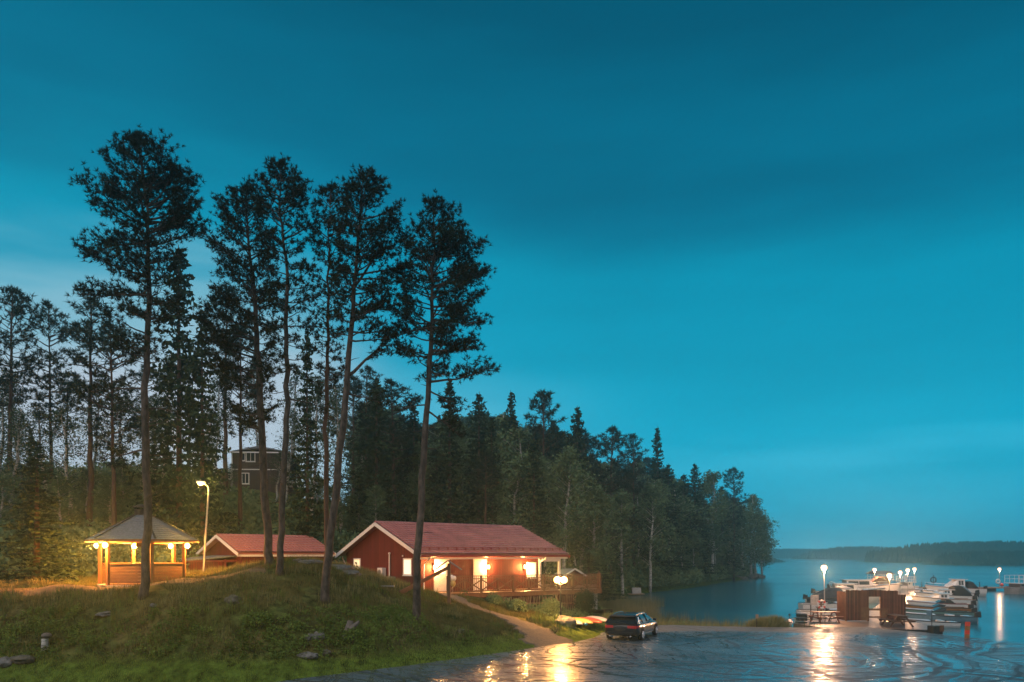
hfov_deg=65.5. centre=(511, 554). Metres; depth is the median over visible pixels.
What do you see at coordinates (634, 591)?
jetty
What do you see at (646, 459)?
pine tree
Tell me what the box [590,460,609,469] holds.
pine tree
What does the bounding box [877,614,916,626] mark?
picnic table
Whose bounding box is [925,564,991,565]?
hill
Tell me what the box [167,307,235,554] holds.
spruce tree
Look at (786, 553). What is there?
forest
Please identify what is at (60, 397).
pine tree
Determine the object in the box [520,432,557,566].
spruce tree
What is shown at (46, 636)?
birch stump
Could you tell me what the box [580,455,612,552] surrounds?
pine tree
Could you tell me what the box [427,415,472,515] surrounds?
birch tree
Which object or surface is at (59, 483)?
birch tree
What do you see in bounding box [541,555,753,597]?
shore shrubs
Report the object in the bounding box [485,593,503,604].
bush
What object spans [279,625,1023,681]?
car park
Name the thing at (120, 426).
birch tree
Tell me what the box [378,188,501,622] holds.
pine tree
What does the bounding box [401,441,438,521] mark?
birch tree
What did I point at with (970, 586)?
motorboat
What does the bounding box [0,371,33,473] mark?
birch tree
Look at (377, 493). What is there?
birch tree
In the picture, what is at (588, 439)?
pine tree
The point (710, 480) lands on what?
birch tree
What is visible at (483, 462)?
pine tree
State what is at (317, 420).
birch tree
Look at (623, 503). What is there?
birch tree
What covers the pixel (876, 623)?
quay deck
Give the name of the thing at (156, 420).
birch tree
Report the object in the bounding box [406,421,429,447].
pine tree
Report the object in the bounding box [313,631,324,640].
rock
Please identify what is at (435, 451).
pine tree
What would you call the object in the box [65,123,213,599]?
pine tree
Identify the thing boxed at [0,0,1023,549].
sky
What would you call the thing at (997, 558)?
forest
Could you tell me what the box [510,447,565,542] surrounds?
birch tree
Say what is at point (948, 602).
motorboat
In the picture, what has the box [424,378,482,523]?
spruce tree
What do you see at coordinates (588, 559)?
spruce tree
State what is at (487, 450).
spruce tree
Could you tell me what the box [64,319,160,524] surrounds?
pine tree
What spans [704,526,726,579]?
birch tree
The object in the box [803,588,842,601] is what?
motorboat
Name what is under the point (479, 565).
door
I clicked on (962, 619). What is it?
motorboat
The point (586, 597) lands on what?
bush
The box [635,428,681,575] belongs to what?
spruce tree
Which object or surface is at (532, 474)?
spruce tree
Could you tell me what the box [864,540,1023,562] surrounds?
forest
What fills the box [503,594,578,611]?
bush
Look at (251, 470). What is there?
hillside house
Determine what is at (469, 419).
spruce tree
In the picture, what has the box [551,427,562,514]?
spruce tree
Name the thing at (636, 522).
pine tree
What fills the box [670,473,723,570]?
spruce tree
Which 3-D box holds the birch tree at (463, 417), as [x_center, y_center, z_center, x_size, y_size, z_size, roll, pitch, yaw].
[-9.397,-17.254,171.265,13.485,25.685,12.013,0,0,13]
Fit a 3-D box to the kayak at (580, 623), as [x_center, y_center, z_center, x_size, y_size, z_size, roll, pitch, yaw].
[3.500,3.874,46.402,0.840,0.280,3.197,0,0,-28]
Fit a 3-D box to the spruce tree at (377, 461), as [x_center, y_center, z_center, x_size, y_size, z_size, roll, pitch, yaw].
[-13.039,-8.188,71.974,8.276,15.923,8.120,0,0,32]
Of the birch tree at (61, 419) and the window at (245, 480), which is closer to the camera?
the birch tree at (61, 419)
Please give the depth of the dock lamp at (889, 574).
79.96 m
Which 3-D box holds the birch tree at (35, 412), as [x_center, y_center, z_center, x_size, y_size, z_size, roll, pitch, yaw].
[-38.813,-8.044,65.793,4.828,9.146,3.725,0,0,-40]
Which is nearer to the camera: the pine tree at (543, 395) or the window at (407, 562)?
the window at (407, 562)
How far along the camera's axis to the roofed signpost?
43.83 m
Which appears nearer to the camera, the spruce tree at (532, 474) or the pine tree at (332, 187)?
the pine tree at (332, 187)
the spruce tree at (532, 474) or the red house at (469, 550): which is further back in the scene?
the spruce tree at (532, 474)
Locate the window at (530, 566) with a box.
[526,562,535,578]
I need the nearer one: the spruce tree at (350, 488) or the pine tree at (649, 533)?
the spruce tree at (350, 488)
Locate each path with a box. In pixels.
[0,565,265,597]
[440,593,572,647]
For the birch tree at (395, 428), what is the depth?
110.51 m
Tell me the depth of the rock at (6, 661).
30.98 m
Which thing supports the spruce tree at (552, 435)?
on the ground at (277, 608)
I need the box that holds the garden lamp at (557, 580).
[554,577,566,614]
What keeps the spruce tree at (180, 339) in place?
on the ground at (277, 608)
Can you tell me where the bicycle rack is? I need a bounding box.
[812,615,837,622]
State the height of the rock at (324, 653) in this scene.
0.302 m
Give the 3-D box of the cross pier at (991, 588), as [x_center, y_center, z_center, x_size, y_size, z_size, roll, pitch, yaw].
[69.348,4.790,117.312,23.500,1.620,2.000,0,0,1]
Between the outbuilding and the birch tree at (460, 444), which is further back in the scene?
the birch tree at (460, 444)
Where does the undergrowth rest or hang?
on the ground at (277, 608)
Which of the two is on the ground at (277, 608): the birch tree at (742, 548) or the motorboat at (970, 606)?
the birch tree at (742, 548)
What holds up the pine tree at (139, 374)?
on the ground at (277, 608)
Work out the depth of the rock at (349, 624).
33.26 m
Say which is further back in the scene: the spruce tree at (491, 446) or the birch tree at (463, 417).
the birch tree at (463, 417)
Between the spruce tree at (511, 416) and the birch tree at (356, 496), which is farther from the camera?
the spruce tree at (511, 416)
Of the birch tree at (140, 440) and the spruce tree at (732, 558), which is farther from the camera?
the spruce tree at (732, 558)
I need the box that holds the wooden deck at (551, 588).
[438,571,601,608]
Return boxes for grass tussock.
[745,614,791,626]
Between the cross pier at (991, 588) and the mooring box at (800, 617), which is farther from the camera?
the cross pier at (991, 588)
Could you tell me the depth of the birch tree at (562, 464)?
77.29 m
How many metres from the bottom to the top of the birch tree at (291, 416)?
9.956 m
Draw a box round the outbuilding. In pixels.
[167,534,335,571]
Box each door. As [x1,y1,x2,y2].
[434,559,448,591]
[473,559,486,589]
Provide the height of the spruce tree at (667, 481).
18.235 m
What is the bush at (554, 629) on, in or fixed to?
on the ground at (277, 608)
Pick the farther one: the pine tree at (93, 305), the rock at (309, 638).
the pine tree at (93, 305)
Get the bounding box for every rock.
[0,656,12,667]
[9,655,35,664]
[95,611,110,616]
[224,594,240,604]
[296,651,318,658]
[298,559,322,563]
[305,633,313,640]
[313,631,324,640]
[322,649,330,655]
[331,564,354,569]
[343,570,360,576]
[344,620,359,635]
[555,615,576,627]
[736,575,747,579]
[745,574,758,578]
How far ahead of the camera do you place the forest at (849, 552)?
876.88 m
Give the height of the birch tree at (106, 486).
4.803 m
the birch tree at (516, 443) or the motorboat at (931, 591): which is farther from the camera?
the motorboat at (931, 591)
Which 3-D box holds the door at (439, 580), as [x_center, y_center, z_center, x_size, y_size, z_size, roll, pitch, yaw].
[-4.655,1.350,52.844,1.250,2.200,0.115,0,0,-42]
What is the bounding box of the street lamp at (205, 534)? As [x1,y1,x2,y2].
[196,481,209,571]
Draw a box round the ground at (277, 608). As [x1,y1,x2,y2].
[0,487,748,681]
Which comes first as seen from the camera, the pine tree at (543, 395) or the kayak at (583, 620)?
the kayak at (583, 620)
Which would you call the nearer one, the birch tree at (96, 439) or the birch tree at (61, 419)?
the birch tree at (61, 419)
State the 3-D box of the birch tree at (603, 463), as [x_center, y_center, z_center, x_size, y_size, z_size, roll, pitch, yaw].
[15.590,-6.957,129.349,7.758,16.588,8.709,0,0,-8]
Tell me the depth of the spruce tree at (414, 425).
79.69 m
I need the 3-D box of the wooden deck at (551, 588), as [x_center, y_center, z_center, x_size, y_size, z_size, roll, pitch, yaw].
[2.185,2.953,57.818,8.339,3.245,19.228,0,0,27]
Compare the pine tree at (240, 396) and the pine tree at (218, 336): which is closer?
the pine tree at (218, 336)
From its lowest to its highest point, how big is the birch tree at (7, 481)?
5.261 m
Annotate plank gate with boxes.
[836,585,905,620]
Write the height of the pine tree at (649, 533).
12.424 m
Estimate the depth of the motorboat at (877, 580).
102.50 m
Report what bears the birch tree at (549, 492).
on the ground at (277, 608)
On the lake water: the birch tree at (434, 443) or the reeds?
the reeds
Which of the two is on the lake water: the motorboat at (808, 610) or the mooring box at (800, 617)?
the motorboat at (808, 610)
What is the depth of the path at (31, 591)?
36.78 m
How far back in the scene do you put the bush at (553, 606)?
49.67 m
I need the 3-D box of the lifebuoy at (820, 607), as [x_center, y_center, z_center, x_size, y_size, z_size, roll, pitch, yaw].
[22.708,4.188,58.447,0.692,1.783,0.225,0,0,0]
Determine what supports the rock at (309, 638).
on the ground at (277, 608)
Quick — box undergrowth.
[0,600,483,659]
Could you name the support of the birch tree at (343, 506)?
on the ground at (277, 608)
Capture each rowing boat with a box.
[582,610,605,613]
[794,616,836,622]
[908,618,960,627]
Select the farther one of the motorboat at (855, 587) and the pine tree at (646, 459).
the pine tree at (646, 459)
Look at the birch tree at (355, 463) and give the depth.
97.34 m
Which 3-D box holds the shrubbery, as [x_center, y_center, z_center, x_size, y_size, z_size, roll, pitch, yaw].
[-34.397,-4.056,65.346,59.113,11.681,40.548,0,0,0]
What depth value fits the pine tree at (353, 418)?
83.92 m
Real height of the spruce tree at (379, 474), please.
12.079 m
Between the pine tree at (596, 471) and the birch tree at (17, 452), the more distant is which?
the pine tree at (596, 471)
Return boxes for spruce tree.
[0,439,87,583]
[11,429,44,556]
[123,244,244,534]
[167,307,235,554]
[285,330,339,560]
[339,378,412,534]
[341,441,356,501]
[363,417,401,520]
[391,406,439,521]
[400,424,425,521]
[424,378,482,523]
[453,392,503,523]
[464,420,494,523]
[465,413,474,429]
[466,436,488,523]
[473,416,505,524]
[493,390,526,528]
[512,439,562,579]
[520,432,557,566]
[537,424,548,536]
[544,423,556,459]
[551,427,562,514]
[552,405,613,576]
[554,436,579,564]
[577,553,626,600]
[582,551,627,598]
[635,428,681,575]
[640,487,652,559]
[643,464,693,571]
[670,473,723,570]
[686,463,725,574]
[703,486,745,574]
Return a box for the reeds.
[597,593,814,626]
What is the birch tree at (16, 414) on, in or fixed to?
on the ground at (277, 608)
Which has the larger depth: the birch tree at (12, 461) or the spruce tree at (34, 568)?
the birch tree at (12, 461)
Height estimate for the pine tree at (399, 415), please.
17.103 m
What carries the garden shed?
on the ground at (277, 608)
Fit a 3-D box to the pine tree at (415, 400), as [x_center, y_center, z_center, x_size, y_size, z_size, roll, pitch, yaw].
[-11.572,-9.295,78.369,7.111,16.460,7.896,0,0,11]
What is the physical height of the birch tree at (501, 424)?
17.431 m
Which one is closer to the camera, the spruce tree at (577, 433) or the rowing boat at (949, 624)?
the rowing boat at (949, 624)
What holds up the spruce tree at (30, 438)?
on the ground at (277, 608)
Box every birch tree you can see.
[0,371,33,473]
[0,374,33,484]
[0,408,53,504]
[0,460,25,504]
[0,472,25,523]
[12,402,70,488]
[35,406,97,520]
[39,474,84,528]
[62,467,108,515]
[67,399,117,469]
[88,477,126,527]
[96,379,140,483]
[104,459,142,500]
[118,414,173,490]
[130,396,174,469]
[139,353,185,477]
[196,408,233,471]
[200,374,235,467]
[221,463,243,489]
[234,359,268,445]
[267,450,293,501]
[271,408,310,505]
[274,363,308,452]
[289,375,336,525]
[302,476,330,514]
[314,482,356,529]
[315,386,362,533]
[342,413,359,472]
[343,435,378,492]
[344,400,382,471]
[346,471,370,530]
[355,485,393,530]
[384,402,419,428]
[384,416,407,469]
[385,444,415,521]
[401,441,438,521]
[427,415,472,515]
[428,419,471,523]
[459,414,472,424]
[479,458,552,530]
[483,425,555,524]
[485,412,519,511]
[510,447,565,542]
[510,455,563,573]
[521,422,545,452]
[535,444,599,567]
[553,472,619,570]
[554,459,591,566]
[560,484,635,574]
[589,548,603,586]
[597,463,621,498]
[599,461,623,494]
[601,489,641,596]
[628,488,661,562]
[629,479,679,592]
[643,478,714,556]
[693,469,742,571]
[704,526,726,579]
[724,498,759,566]
[729,509,767,568]
[736,512,782,573]
[743,493,773,573]
[756,521,779,574]
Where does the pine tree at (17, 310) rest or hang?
on the ground at (277, 608)
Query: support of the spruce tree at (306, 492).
on the ground at (277, 608)
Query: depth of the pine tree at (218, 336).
38.80 m
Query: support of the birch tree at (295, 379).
on the ground at (277, 608)
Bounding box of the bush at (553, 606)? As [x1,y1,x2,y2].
[537,597,562,612]
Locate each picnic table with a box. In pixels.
[807,611,841,622]
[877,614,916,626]
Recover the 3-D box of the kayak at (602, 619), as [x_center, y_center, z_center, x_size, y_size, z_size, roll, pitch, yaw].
[5.112,3.856,48.408,0.760,0.270,2.362,0,0,-31]
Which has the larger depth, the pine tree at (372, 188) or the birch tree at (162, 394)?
the birch tree at (162, 394)
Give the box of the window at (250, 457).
[246,453,254,461]
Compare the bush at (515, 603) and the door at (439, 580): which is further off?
the door at (439, 580)
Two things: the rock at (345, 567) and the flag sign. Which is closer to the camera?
the rock at (345, 567)
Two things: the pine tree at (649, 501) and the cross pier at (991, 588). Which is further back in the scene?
the pine tree at (649, 501)
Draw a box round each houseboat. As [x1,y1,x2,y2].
[865,571,894,579]
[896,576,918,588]
[1004,575,1023,593]
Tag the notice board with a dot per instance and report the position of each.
(814, 599)
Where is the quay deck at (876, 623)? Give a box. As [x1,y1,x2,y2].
[793,618,927,632]
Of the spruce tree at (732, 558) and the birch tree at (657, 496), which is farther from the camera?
the spruce tree at (732, 558)
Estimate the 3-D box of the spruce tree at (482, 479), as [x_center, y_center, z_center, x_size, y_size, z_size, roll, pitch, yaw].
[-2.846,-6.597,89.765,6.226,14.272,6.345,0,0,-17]
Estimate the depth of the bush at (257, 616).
32.40 m
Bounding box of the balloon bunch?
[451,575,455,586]
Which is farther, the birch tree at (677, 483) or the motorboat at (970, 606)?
the birch tree at (677, 483)
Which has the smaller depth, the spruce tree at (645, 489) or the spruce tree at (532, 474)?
the spruce tree at (532, 474)
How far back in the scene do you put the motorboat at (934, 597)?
79.38 m
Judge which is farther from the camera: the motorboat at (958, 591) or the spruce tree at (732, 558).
the spruce tree at (732, 558)
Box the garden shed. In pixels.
[552,568,586,604]
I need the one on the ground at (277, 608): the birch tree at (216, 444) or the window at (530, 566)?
the birch tree at (216, 444)
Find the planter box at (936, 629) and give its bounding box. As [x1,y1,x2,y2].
[927,625,943,633]
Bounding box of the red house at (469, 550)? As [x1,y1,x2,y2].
[335,521,570,602]
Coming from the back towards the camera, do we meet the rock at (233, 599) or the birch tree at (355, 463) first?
the birch tree at (355, 463)
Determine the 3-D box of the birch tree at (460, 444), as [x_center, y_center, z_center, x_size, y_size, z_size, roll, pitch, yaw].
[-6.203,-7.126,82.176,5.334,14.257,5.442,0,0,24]
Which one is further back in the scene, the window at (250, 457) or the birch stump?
the window at (250, 457)
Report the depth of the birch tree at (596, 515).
79.80 m
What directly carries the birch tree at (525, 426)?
on the ground at (277, 608)
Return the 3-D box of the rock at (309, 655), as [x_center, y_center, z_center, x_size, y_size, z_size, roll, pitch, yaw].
[-8.169,4.028,31.804,0.879,0.328,0.521,0,0,-2]
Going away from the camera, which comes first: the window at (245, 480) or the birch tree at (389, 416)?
the window at (245, 480)
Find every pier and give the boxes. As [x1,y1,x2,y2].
[869,588,922,618]
[919,582,1008,590]
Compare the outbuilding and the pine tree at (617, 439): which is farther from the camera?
the pine tree at (617, 439)
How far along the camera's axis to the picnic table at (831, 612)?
56.35 m
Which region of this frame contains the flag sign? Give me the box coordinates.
[926,610,931,624]
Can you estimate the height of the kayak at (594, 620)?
0.270 m
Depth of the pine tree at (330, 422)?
85.83 m
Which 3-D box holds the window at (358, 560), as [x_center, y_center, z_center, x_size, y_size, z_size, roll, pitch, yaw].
[-11.208,0.803,57.591,0.130,1.095,1.030,0,0,-42]
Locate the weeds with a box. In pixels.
[459,590,706,625]
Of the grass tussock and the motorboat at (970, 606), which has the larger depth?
the motorboat at (970, 606)
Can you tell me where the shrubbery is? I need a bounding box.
[0,461,405,578]
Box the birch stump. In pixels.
[41,632,51,650]
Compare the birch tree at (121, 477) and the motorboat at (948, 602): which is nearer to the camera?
the birch tree at (121, 477)
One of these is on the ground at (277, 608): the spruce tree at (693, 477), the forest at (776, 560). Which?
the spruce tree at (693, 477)
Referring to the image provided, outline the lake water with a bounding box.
[625,558,1023,642]
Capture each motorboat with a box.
[796,607,836,616]
[798,600,836,608]
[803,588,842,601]
[811,581,884,602]
[827,579,900,590]
[870,576,902,591]
[906,599,976,607]
[906,604,973,611]
[906,607,977,615]
[906,611,980,623]
[911,593,977,607]
[914,585,978,602]
[922,586,979,594]
[925,579,987,596]
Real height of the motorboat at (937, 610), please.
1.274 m
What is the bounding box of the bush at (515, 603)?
[507,598,529,612]
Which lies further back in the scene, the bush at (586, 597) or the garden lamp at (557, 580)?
the bush at (586, 597)
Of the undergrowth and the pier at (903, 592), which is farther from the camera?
the pier at (903, 592)
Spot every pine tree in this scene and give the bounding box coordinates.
[0,284,56,499]
[15,298,78,499]
[43,371,88,468]
[45,296,131,531]
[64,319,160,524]
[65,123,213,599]
[122,363,174,441]
[173,356,203,470]
[191,176,289,565]
[202,280,253,508]
[213,323,275,533]
[245,152,331,575]
[301,365,349,487]
[302,180,354,563]
[313,164,421,603]
[329,375,371,494]
[350,365,385,504]
[357,377,432,514]
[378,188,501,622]
[391,414,409,444]
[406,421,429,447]
[425,449,458,522]
[427,420,452,517]
[467,452,502,523]
[477,414,495,443]
[517,389,572,565]
[540,446,562,498]
[555,427,608,484]
[564,437,593,473]
[579,513,614,552]
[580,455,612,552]
[587,424,638,511]
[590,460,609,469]
[614,433,651,566]
[614,494,641,564]
[633,503,662,547]
[640,456,660,497]
[642,488,663,559]
[722,467,748,580]
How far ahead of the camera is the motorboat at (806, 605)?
73.56 m
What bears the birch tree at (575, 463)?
on the ground at (277, 608)
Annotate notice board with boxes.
[810,595,818,619]
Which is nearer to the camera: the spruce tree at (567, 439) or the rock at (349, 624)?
the rock at (349, 624)
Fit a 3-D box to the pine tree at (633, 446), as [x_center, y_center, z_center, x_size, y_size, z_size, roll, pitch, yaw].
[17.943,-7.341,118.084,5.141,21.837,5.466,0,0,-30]
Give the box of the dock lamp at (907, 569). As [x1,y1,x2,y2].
[906,568,909,593]
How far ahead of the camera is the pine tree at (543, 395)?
89.72 m
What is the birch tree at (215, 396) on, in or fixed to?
on the ground at (277, 608)
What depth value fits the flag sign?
49.48 m
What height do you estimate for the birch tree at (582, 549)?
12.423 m
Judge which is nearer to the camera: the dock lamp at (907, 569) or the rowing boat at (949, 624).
the rowing boat at (949, 624)
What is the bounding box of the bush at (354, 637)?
[337,627,365,642]
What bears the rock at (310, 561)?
on the ground at (277, 608)
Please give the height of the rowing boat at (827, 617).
0.958 m
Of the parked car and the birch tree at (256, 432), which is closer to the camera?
the parked car
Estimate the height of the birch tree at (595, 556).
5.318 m
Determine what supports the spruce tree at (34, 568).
on the ground at (277, 608)
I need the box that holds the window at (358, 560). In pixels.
[353,558,360,568]
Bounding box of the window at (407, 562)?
[402,558,411,575]
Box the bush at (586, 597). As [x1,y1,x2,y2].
[572,587,598,614]
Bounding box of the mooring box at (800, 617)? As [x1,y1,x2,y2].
[795,612,806,622]
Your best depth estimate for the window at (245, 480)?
84.87 m
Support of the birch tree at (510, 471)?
on the ground at (277, 608)
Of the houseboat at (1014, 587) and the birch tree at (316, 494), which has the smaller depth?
the birch tree at (316, 494)
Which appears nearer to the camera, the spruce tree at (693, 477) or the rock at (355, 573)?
the rock at (355, 573)
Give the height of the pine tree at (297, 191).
20.136 m
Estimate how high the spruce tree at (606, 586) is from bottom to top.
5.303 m
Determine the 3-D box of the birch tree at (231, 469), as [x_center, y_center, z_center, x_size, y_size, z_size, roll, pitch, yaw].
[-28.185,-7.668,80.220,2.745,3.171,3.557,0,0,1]
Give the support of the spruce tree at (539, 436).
on the ground at (277, 608)
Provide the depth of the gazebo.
40.50 m
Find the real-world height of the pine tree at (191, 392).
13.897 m
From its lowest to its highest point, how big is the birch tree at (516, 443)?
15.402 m
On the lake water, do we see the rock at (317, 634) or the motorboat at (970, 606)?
the motorboat at (970, 606)
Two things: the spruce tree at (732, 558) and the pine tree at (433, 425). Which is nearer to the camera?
the pine tree at (433, 425)
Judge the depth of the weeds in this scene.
51.23 m
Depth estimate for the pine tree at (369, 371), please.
79.86 m
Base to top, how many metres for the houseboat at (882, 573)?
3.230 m
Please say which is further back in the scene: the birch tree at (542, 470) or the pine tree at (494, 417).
the pine tree at (494, 417)
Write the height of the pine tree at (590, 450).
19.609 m
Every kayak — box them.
[573,617,592,623]
[576,620,587,625]
[579,617,601,622]
[584,616,606,621]
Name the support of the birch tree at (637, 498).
on the ground at (277, 608)
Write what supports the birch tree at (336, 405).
on the ground at (277, 608)
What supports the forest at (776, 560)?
on the hill
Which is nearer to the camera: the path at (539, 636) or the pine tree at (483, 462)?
the path at (539, 636)
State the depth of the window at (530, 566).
58.32 m
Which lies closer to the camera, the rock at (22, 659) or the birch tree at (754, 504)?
the rock at (22, 659)
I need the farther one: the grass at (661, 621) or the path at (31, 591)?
the grass at (661, 621)
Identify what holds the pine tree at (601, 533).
on the ground at (277, 608)
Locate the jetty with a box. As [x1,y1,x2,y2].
[627,588,644,594]
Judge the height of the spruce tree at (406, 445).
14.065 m
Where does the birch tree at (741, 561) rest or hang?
on the ground at (277, 608)
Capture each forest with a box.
[744,550,784,561]
[757,548,822,557]
[792,545,895,559]
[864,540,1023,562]
[933,550,1023,565]
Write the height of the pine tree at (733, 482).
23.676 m
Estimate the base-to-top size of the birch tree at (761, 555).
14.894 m
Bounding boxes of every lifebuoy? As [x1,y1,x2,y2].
[817,600,825,619]
[995,579,1003,585]
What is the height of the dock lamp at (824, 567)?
4.393 m
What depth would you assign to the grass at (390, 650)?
31.44 m
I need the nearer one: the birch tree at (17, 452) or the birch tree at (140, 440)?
the birch tree at (17, 452)
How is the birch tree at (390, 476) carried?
on the ground at (277, 608)
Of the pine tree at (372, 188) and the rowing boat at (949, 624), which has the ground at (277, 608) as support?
the pine tree at (372, 188)
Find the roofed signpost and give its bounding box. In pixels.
[399,560,461,604]
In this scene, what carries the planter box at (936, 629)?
on the ground at (277, 608)
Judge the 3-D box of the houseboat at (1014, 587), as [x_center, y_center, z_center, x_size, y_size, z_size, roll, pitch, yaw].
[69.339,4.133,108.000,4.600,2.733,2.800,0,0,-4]
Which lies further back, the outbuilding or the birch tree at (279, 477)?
the birch tree at (279, 477)
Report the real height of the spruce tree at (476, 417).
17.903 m
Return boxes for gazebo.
[84,504,198,586]
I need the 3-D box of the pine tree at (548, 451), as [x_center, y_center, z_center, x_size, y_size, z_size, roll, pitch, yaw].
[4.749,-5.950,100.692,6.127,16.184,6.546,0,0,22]
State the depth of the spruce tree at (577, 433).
95.75 m
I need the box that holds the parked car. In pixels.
[605,611,657,639]
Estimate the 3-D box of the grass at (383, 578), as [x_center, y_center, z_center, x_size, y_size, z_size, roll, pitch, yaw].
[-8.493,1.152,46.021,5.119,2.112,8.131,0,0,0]
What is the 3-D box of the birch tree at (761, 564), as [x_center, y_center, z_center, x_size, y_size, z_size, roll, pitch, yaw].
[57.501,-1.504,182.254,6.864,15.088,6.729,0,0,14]
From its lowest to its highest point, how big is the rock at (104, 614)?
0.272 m
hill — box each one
[851,561,927,562]
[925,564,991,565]
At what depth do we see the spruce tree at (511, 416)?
87.85 m
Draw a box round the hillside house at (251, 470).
[212,446,303,495]
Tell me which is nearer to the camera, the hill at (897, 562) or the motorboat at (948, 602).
the motorboat at (948, 602)
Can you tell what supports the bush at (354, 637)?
on the ground at (277, 608)
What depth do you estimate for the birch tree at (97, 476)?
62.00 m
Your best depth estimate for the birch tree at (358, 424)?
115.28 m
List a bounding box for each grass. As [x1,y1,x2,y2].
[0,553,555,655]
[0,623,604,681]
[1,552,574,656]
[335,560,408,590]
[599,608,744,626]
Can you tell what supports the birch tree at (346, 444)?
on the ground at (277, 608)
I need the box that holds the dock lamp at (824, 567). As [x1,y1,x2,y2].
[821,564,826,614]
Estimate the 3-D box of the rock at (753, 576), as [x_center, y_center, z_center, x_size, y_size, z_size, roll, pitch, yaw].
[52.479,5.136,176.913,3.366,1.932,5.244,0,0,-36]
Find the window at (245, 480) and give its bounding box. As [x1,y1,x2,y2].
[242,473,248,483]
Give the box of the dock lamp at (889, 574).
[887,572,891,589]
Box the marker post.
[964,622,969,637]
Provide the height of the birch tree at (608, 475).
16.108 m
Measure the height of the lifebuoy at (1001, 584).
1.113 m
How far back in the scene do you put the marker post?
42.94 m
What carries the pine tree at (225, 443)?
on the ground at (277, 608)
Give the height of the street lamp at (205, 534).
5.802 m
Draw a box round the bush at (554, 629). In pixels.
[549,626,558,631]
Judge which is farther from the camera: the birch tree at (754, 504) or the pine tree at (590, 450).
the birch tree at (754, 504)
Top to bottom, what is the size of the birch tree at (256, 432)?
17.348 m
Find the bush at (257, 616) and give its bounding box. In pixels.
[241,610,274,627]
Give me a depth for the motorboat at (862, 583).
94.59 m
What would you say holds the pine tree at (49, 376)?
on the ground at (277, 608)

